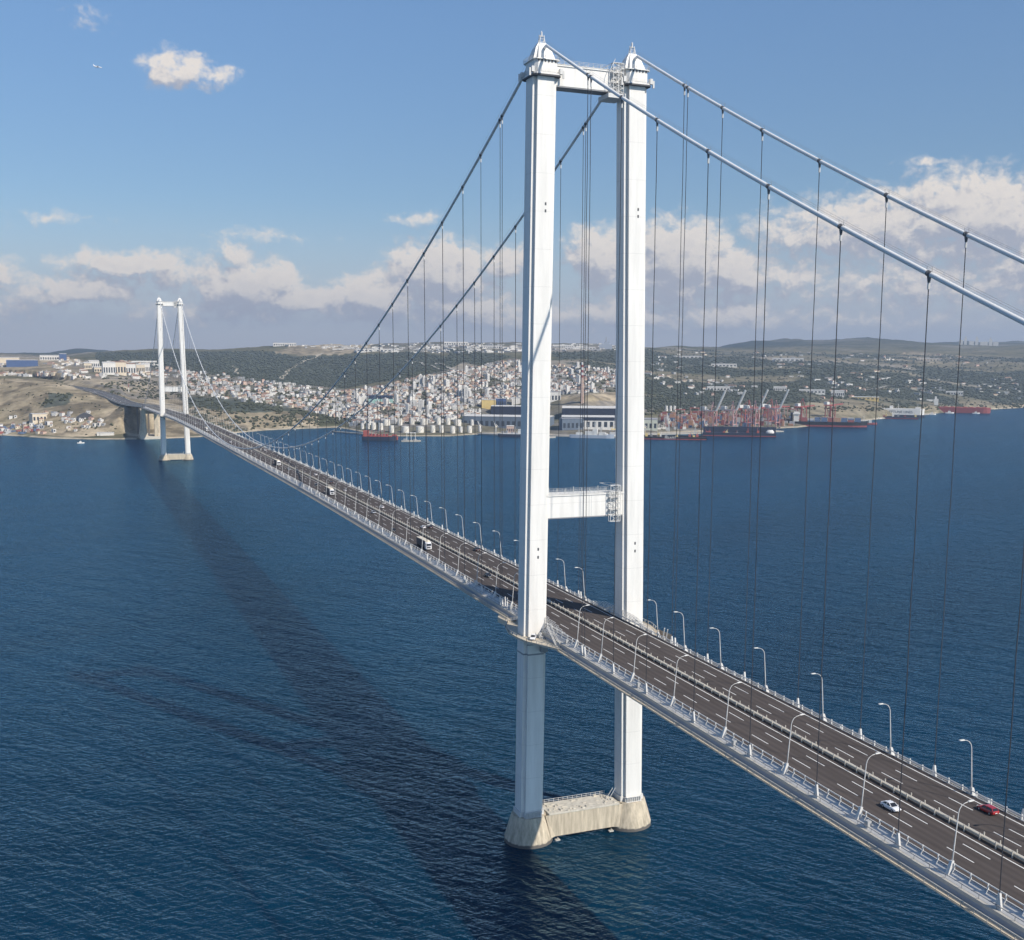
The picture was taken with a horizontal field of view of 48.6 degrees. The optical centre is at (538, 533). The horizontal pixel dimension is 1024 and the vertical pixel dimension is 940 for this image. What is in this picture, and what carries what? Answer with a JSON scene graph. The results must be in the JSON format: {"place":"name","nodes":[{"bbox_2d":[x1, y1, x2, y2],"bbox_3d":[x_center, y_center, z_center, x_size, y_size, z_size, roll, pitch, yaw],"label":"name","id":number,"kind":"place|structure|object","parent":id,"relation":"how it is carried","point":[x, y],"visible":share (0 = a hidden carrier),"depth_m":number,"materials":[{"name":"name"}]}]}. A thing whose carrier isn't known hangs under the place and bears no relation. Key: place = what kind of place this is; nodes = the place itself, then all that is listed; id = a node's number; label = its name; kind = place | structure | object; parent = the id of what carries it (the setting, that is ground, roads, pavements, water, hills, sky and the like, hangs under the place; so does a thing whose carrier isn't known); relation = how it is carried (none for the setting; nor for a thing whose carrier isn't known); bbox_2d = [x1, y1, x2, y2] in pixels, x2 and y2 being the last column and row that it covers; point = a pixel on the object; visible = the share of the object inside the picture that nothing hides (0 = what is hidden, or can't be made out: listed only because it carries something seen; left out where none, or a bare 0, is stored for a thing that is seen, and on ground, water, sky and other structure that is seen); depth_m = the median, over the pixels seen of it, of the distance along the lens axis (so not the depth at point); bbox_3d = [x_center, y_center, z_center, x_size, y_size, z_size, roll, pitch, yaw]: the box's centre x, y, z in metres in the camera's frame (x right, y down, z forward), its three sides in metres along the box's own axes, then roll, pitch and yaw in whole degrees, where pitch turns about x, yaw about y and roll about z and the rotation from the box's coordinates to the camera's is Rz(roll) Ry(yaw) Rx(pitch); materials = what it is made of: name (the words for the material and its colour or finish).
{"place":"outdoors","nodes":[
{"label":"outdoors","id":0,"kind":"place"},
{"bbox_2d":[0,408,1023,939],"bbox_3d":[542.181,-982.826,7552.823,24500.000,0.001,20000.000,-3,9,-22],"label":"water","id":1,"kind":"structure","parent":0,"point":[240,698],"depth_m":564.95,"materials":[{"name":"blue liquid"}]},
{"bbox_2d":[155,296,193,460],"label":"bridge tower","id":2,"kind":"structure","parent":1,"relation":"in","point":[164,456],"depth_m":1780.45,"materials":[{"name":"white metal"}]},
{"bbox_2d":[362,430,397,440],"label":"tanker","id":3,"kind":"object","parent":1,"relation":"on","point":[376,437],"visible":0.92,"depth_m":2271.51,"materials":[{"name":"red metal"}]},
{"bbox_2d":[401,432,420,441],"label":"work barge","id":4,"kind":"object","parent":1,"relation":"on","point":[413,440],"visible":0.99,"depth_m":2242.84,"materials":[{"name":"metal"}]},
{"bbox_2d":[498,429,520,436],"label":"supply ship","id":5,"kind":"object","parent":1,"relation":"on","point":[507,434],"visible":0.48,"depth_m":2403.14,"materials":[{"name":"grey metal"}]},
{"bbox_2d":[504,31,654,848],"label":"bridge tower","id":6,"kind":"structure","parent":1,"relation":"in","point":[535,822],"depth_m":363.23,"materials":[{"name":"paint"}]},
{"bbox_2d":[144,41,1023,910],"bbox_3d":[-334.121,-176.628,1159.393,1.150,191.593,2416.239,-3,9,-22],"label":"cable","id":7,"kind":"object","parent":6,"relation":"attached to","point":[930,275],"visible":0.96,"depth_m":288.05,"materials":[{"name":"grey metal"}]},
{"bbox_2d":[141,406,1023,939],"bbox_3d":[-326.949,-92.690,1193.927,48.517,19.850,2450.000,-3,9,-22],"label":"bridge deck","id":8,"kind":"structure","parent":7,"relation":"hanging from","point":[925,826],"depth_m":271.67,"materials":[{"name":"asphalt"}]},
{"bbox_2d":[325,486,333,494],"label":"box truck","id":9,"kind":"object","parent":8,"relation":"on","point":[329,490],"visible":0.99,"depth_m":689.42,"materials":[{"name":"white paint"}]},
{"bbox_2d":[416,536,431,549],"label":"box truck","id":10,"kind":"object","parent":8,"relation":"on","point":[426,544],"visible":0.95,"depth_m":503.18,"materials":[{"name":"white paint"}]},
{"bbox_2d":[574,604,588,647],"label":"street lamp","id":11,"kind":"object","parent":8,"relation":"on","point":[575,644],"visible":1,"depth_m":344.50,"materials":[{"name":"white metal"}]},
{"bbox_2d":[597,617,613,661],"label":"street lamp","id":12,"kind":"object","parent":8,"relation":"on","point":[599,658],"visible":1,"depth_m":329.12,"materials":[{"name":"white metal"}]},
{"bbox_2d":[629,634,647,681],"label":"street lamp","id":13,"kind":"object","parent":8,"relation":"on","point":[632,677],"visible":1,"depth_m":310.35,"materials":[{"name":"white metal"}]},
{"bbox_2d":[669,655,688,705],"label":"street lamp","id":14,"kind":"object","parent":8,"relation":"on","point":[672,701],"visible":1,"depth_m":289.83,"materials":[{"name":"white metal"}]},
{"bbox_2d":[711,627,723,669],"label":"street lamp","id":15,"kind":"object","parent":8,"relation":"on","point":[721,667],"visible":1,"depth_m":320.64,"materials":[{"name":"white metal"}]},
{"bbox_2d":[720,681,741,737],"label":"street lamp","id":16,"kind":"object","parent":8,"relation":"on","point":[724,731],"visible":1,"depth_m":267.05,"materials":[{"name":"white metal"}]},
{"bbox_2d":[754,647,768,691],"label":"street lamp","id":17,"kind":"object","parent":8,"relation":"on","point":[765,685],"visible":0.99,"depth_m":300.07,"materials":[{"name":"white metal"}]},
{"bbox_2d":[781,713,804,774],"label":"street lamp","id":18,"kind":"object","parent":8,"relation":"on","point":[785,769],"visible":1,"depth_m":244.27,"materials":[{"name":"white metal"}]},
{"bbox_2d":[811,673,826,720],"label":"street lamp","id":19,"kind":"object","parent":8,"relation":"on","point":[823,714],"visible":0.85,"depth_m":277.28,"materials":[{"name":"white metal"}]},
{"bbox_2d":[855,752,880,819],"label":"street lamp","id":20,"kind":"object","parent":8,"relation":"on","point":[859,813],"visible":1,"depth_m":221.50,"materials":[{"name":"white metal"}]},
{"bbox_2d":[878,703,894,755],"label":"street lamp","id":21,"kind":"object","parent":8,"relation":"on","point":[891,748],"visible":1,"depth_m":254.53,"materials":[{"name":"white metal"}]},
{"bbox_2d":[880,800,900,811],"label":"sedan car","id":22,"kind":"object","parent":8,"relation":"on","point":[892,806],"visible":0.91,"depth_m":224.13,"materials":[{"name":"white paint"}]},
{"bbox_2d":[945,799,974,874],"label":"street lamp","id":23,"kind":"object","parent":8,"relation":"on","point":[949,869],"visible":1,"depth_m":198.71,"materials":[{"name":"white metal"}]},
{"bbox_2d":[959,739,975,795],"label":"street lamp","id":24,"kind":"object","parent":8,"relation":"on","point":[972,789],"visible":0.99,"depth_m":231.66,"materials":[{"name":"white metal"}]},
{"bbox_2d":[977,804,998,814],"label":"hatchback car","id":25,"kind":"object","parent":8,"relation":"on","point":[989,809],"visible":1,"depth_m":222.75,"materials":[{"name":"red paint"}]},
{"bbox_2d":[165,54,1023,819],"bbox_3d":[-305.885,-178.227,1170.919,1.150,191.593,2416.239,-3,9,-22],"label":"cable","id":26,"kind":"object","parent":6,"relation":"attached to","point":[889,196],"visible":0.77,"depth_m":326.30,"materials":[{"name":"grey metal"}]},
{"bbox_2d":[569,423,613,438],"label":"naval ship","id":27,"kind":"object","parent":1,"relation":"on","point":[593,434],"visible":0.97,"depth_m":2377.03,"materials":[{"name":"paint"}]},
{"bbox_2d":[644,431,705,439],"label":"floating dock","id":28,"kind":"object","parent":1,"relation":"on","point":[682,437],"visible":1,"depth_m":2351.21,"materials":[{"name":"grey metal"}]},
{"bbox_2d":[703,426,775,436],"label":"container ship","id":29,"kind":"object","parent":1,"relation":"on","point":[739,431],"visible":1,"depth_m":2473.26,"materials":[{"name":"grey metal"}]},
{"bbox_2d":[788,410,867,426],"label":"container ship","id":30,"kind":"object","parent":1,"relation":"on","point":[837,422],"visible":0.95,"depth_m":2853.24},
{"bbox_2d":[883,412,917,418],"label":"floating dock","id":31,"kind":"object","parent":1,"relation":"on","point":[900,417],"visible":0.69,"depth_m":3290.26,"materials":[{"name":"grey metal"}]},
{"bbox_2d":[883,404,924,417],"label":"car carrier","id":32,"kind":"object","parent":1,"relation":"on","point":[904,411],"visible":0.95,"depth_m":3357.39,"materials":[{"name":"white metal"}]},
{"bbox_2d":[934,396,990,412],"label":"bulk ship","id":33,"kind":"object","parent":1,"relation":"on","point":[944,409],"visible":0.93,"depth_m":3692.26},
{"bbox_2d":[0,337,1023,439],"bbox_3d":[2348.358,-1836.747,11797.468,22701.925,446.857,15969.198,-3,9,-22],"label":"terrain","id":34,"kind":"structure","parent":0,"point":[14,398],"depth_m":3662.95,"materials":[{"name":"green plant"}]},
{"bbox_2d":[0,357,18,362],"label":"warehouse","id":35,"kind":"structure","parent":34,"relation":"on","point":[2,359],"depth_m":4395.34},
{"bbox_2d":[6,359,37,366],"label":"warehouse","id":36,"kind":"structure","parent":34,"relation":"on","point":[19,363],"depth_m":3796.21,"materials":[{"name":"blue metal"}]},
{"bbox_2d":[29,413,46,423],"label":"batching plant","id":37,"kind":"object","parent":34,"relation":"on","point":[34,418],"visible":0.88,"depth_m":2413.83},
{"bbox_2d":[40,355,58,359],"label":"warehouse","id":38,"kind":"structure","parent":34,"relation":"on","point":[48,357],"depth_m":4623.80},
{"bbox_2d":[77,413,92,419],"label":"site shelter","id":39,"kind":"object","parent":34,"relation":"on","point":[84,415],"visible":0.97,"depth_m":2398.45,"materials":[{"name":"metal"}]},
{"bbox_2d":[83,362,91,368],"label":"apartment block","id":40,"kind":"structure","parent":34,"relation":"on","point":[87,365],"depth_m":3453.71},
{"bbox_2d":[88,360,99,367],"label":"apartment block","id":41,"kind":"structure","parent":34,"relation":"on","point":[95,362],"depth_m":3534.01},
{"bbox_2d":[93,366,101,371],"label":"apartment block","id":42,"kind":"structure","parent":34,"relation":"on","point":[97,368],"depth_m":3287.14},
{"bbox_2d":[100,432,113,435],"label":"site office","id":43,"kind":"structure","parent":34,"relation":"on","point":[106,433],"depth_m":2315.43,"materials":[{"name":"white metal"}]},
{"bbox_2d":[101,362,115,374],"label":"apartment block","id":44,"kind":"structure","parent":34,"relation":"on","point":[108,368],"depth_m":3237.18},
{"bbox_2d":[70,385,158,433],"bbox_3d":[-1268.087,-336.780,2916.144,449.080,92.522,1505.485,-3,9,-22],"label":"approach viaduct","id":45,"kind":"object","parent":34,"relation":"on","point":[136,405],"visible":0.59,"depth_m":2439.34,"materials":[{"name":"concrete"}]},
{"bbox_2d":[73,386,153,405],"bbox_3d":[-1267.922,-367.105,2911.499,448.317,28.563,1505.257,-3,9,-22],"label":"motorway","id":46,"kind":"structure","parent":45,"relation":"on","point":[117,397],"depth_m":2607.16,"materials":[{"name":"grey asphalt"}]},
{"bbox_2d":[110,361,126,375],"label":"apartment block","id":47,"kind":"structure","parent":34,"relation":"on","point":[120,367],"depth_m":3265.60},
{"bbox_2d":[126,363,135,373],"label":"apartment block","id":48,"kind":"structure","parent":34,"relation":"on","point":[131,368],"depth_m":3335.68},
{"bbox_2d":[136,364,144,372],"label":"apartment block","id":49,"kind":"structure","parent":34,"relation":"on","point":[140,367],"depth_m":3474.54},
{"bbox_2d":[141,363,149,371],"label":"apartment block","id":50,"kind":"structure","parent":34,"relation":"on","point":[147,367],"depth_m":3505.48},
{"bbox_2d":[140,409,158,435],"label":"bridge pier","id":51,"kind":"structure","parent":34,"relation":"on","point":[156,422],"depth_m":2275.56,"materials":[{"name":"concrete"}]},
{"bbox_2d":[139,408,166,438],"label":"anchor block","id":52,"kind":"structure","parent":34,"relation":"on","point":[145,436],"depth_m":2279.12,"materials":[{"name":"concrete"}]},
{"bbox_2d":[0,378,320,434],"bbox_3d":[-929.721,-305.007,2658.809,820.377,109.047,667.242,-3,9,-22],"label":"scrub","id":53,"kind":"object","parent":34,"relation":"on","point":[99,409],"visible":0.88,"depth_m":2483.75,"materials":[{"name":"green plant"}]},
{"bbox_2d":[273,343,295,346],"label":"warehouse","id":54,"kind":"structure","parent":34,"relation":"on","point":[283,344],"depth_m":6087.62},
{"bbox_2d":[333,431,372,434],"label":"quay","id":55,"kind":"structure","parent":34,"relation":"on","point":[349,432],"depth_m":2485.32,"materials":[{"name":"concrete"}]},
{"bbox_2d":[357,349,394,352],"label":"warehouse","id":56,"kind":"structure","parent":34,"relation":"on","point":[369,350],"depth_m":5633.39,"materials":[{"name":"white"}]},
{"bbox_2d":[368,395,392,403],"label":"warehouse","id":57,"kind":"structure","parent":34,"relation":"on","point":[380,397],"depth_m":2960.66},
{"bbox_2d":[402,426,408,432],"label":"storage tank","id":58,"kind":"object","parent":34,"relation":"on","point":[405,429],"visible":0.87,"depth_m":2471.80,"materials":[{"name":"metal"}]},
{"bbox_2d":[416,426,423,432],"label":"storage tank","id":59,"kind":"object","parent":34,"relation":"on","point":[419,429],"visible":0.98,"depth_m":2472.83,"materials":[{"name":"metal"}]},
{"bbox_2d":[418,399,423,408],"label":"house","id":60,"kind":"structure","parent":34,"relation":"on","point":[420,403],"depth_m":2810.44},
{"bbox_2d":[444,379,449,386],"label":"house","id":61,"kind":"structure","parent":34,"relation":"on","point":[446,382],"depth_m":3260.12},
{"bbox_2d":[444,342,467,344],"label":"warehouse","id":62,"kind":"structure","parent":34,"relation":"on","point":[454,343],"depth_m":6172.05,"materials":[{"name":"white"}]},
{"bbox_2d":[464,385,467,398],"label":"tower block","id":63,"kind":"structure","parent":34,"relation":"on","point":[465,391],"depth_m":3031.57,"materials":[{"name":"white concrete"}]},
{"bbox_2d":[482,399,495,408],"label":"warehouse","id":64,"kind":"structure","parent":34,"relation":"on","point":[487,403],"depth_m":2961.75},
{"bbox_2d":[482,345,502,348],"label":"warehouse","id":65,"kind":"structure","parent":34,"relation":"on","point":[492,346],"depth_m":5896.91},
{"bbox_2d":[495,398,505,404],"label":"warehouse","id":66,"kind":"structure","parent":34,"relation":"on","point":[500,401],"depth_m":3036.14,"materials":[{"name":"blue metal"}]},
{"bbox_2d":[463,414,553,428],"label":"shipyard hall","id":67,"kind":"structure","parent":34,"relation":"on","point":[502,421],"depth_m":2640.47,"materials":[{"name":"metal"}]},
{"bbox_2d":[507,425,513,432],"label":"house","id":68,"kind":"structure","parent":34,"relation":"on","point":[510,428],"depth_m":2541.88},
{"bbox_2d":[512,397,519,404],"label":"warehouse","id":69,"kind":"structure","parent":34,"relation":"on","point":[517,400],"depth_m":3085.61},
{"bbox_2d":[476,433,555,437],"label":"quay","id":70,"kind":"structure","parent":34,"relation":"on","point":[497,434],"depth_m":2470.43,"materials":[{"name":"concrete"}]},
{"bbox_2d":[491,405,550,414],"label":"shipyard hall","id":71,"kind":"structure","parent":34,"relation":"on","point":[502,409],"depth_m":2894.63,"materials":[{"name":"grey metal"}]},
{"bbox_2d":[41,363,1023,431],"bbox_3d":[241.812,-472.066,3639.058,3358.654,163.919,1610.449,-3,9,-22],"label":"scrub","id":72,"kind":"object","parent":34,"relation":"on","point":[276,409],"visible":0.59,"depth_m":2888.11,"materials":[{"name":"green plant"}]},
{"bbox_2d":[550,391,560,401],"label":"warehouse","id":73,"kind":"structure","parent":34,"relation":"on","point":[555,395],"depth_m":2991.87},
{"bbox_2d":[95,348,1023,409],"bbox_3d":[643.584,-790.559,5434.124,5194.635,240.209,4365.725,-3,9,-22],"label":"woodland","id":74,"kind":"object","parent":34,"relation":"on","point":[245,359],"visible":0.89,"depth_m":4535.72,"materials":[{"name":"green plant"}]},
{"bbox_2d":[553,345,573,347],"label":"warehouse","id":75,"kind":"structure","parent":34,"relation":"on","point":[557,346],"depth_m":5986.78,"materials":[{"name":"white"}]},
{"bbox_2d":[559,417,583,430],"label":"shipyard hall","id":76,"kind":"structure","parent":34,"relation":"on","point":[572,423],"depth_m":2521.55,"materials":[{"name":"metal"}]},
{"bbox_2d":[581,362,583,403],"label":"chimney","id":77,"kind":"object","parent":34,"relation":"on","point":[582,383],"visible":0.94,"depth_m":2885.24,"materials":[{"name":"white concrete"}]},
{"bbox_2d":[562,415,614,429],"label":"shipyard hall","id":78,"kind":"structure","parent":34,"relation":"on","point":[604,422],"depth_m":2535.63,"materials":[{"name":"white metal"}]},
{"bbox_2d":[562,406,615,420],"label":"shipyard hall","id":79,"kind":"structure","parent":34,"relation":"on","point":[592,410],"depth_m":2771.82,"materials":[{"name":"metal"}]},
{"bbox_2d":[599,340,611,348],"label":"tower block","id":80,"kind":"structure","parent":34,"relation":"on","point":[606,345],"depth_m":6155.49,"materials":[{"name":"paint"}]},
{"bbox_2d":[644,418,657,430],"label":"shipyard hall","id":81,"kind":"structure","parent":34,"relation":"on","point":[647,423],"depth_m":2565.99,"materials":[{"name":"white metal"}]},
{"bbox_2d":[699,390,725,425],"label":"container crane","id":82,"kind":"object","parent":34,"relation":"on","point":[704,408],"visible":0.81,"depth_m":2624.67,"materials":[{"name":"metal"}]},
{"bbox_2d":[644,430,783,434],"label":"quay","id":83,"kind":"structure","parent":34,"relation":"on","point":[671,433],"depth_m":2526.10,"materials":[{"name":"concrete"}]},
{"bbox_2d":[707,386,729,390],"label":"warehouse","id":84,"kind":"structure","parent":34,"relation":"on","point":[716,388],"depth_m":3549.79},
{"bbox_2d":[711,364,736,367],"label":"warehouse","id":85,"kind":"structure","parent":34,"relation":"on","point":[728,365],"depth_m":4961.49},
{"bbox_2d":[720,390,746,426],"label":"container crane","id":86,"kind":"object","parent":34,"relation":"on","point":[731,409],"visible":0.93,"depth_m":2658.70,"materials":[{"name":"metal"}]},
{"bbox_2d":[738,400,764,425],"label":"container crane","id":87,"kind":"object","parent":34,"relation":"on","point":[741,406],"visible":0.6,"depth_m":2758.93,"materials":[{"name":"metal"}]},
{"bbox_2d":[742,390,768,426],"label":"container crane","id":88,"kind":"object","parent":34,"relation":"on","point":[749,408],"visible":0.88,"depth_m":2719.32,"materials":[{"name":"metal"}]},
{"bbox_2d":[762,399,789,423],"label":"container crane","id":89,"kind":"object","parent":34,"relation":"on","point":[772,411],"visible":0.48,"depth_m":2832.49,"materials":[{"name":"metal"}]},
{"bbox_2d":[764,389,788,427],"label":"container crane","id":90,"kind":"object","parent":34,"relation":"on","point":[766,406],"visible":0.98,"depth_m":2766.22,"materials":[{"name":"metal"}]},
{"bbox_2d":[773,386,786,390],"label":"warehouse","id":91,"kind":"structure","parent":34,"relation":"on","point":[780,388],"depth_m":3597.92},
{"bbox_2d":[772,358,803,360],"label":"warehouse","id":92,"kind":"structure","parent":34,"relation":"on","point":[789,359],"depth_m":5585.85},
{"bbox_2d":[799,389,824,394],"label":"warehouse","id":93,"kind":"structure","parent":34,"relation":"on","point":[819,391],"depth_m":3584.58,"materials":[{"name":"white"}]},
{"bbox_2d":[831,390,844,396],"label":"warehouse","id":94,"kind":"structure","parent":34,"relation":"on","point":[838,392],"depth_m":3592.87,"materials":[{"name":"white"}]},
{"bbox_2d":[849,396,878,401],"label":"warehouse","id":95,"kind":"structure","parent":34,"relation":"on","point":[868,398],"depth_m":3574.47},
{"bbox_2d":[917,358,938,360],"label":"warehouse","id":96,"kind":"structure","parent":34,"relation":"on","point":[931,359],"depth_m":6449.36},
{"bbox_2d":[946,391,962,395],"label":"warehouse","id":97,"kind":"structure","parent":34,"relation":"on","point":[960,393],"depth_m":4228.77,"materials":[{"name":"white"}]},
{"bbox_2d":[959,336,998,345],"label":"factory","id":98,"kind":"structure","parent":34,"relation":"on","point":[981,343],"depth_m":9708.67,"materials":[{"name":"grey concrete"}]},
{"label":"quay","id":99,"kind":"object","parent":34,"relation":"on","visible":0},
{"bbox_2d":[794,399,814,420],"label":"container crane","id":100,"kind":"object","parent":99,"relation":"on","point":[797,405],"visible":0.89,"depth_m":2884.26,"materials":[{"name":"metal"}]},
{"bbox_2d":[824,397,842,419],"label":"container crane","id":101,"kind":"object","parent":99,"relation":"on","point":[828,404],"visible":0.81,"depth_m":3012.45,"materials":[{"name":"metal"}]},
{"bbox_2d":[0,0,1023,352],"label":"sky","id":102,"kind":"structure","parent":0,"point":[279,169],"materials":[{"name":"blue"}]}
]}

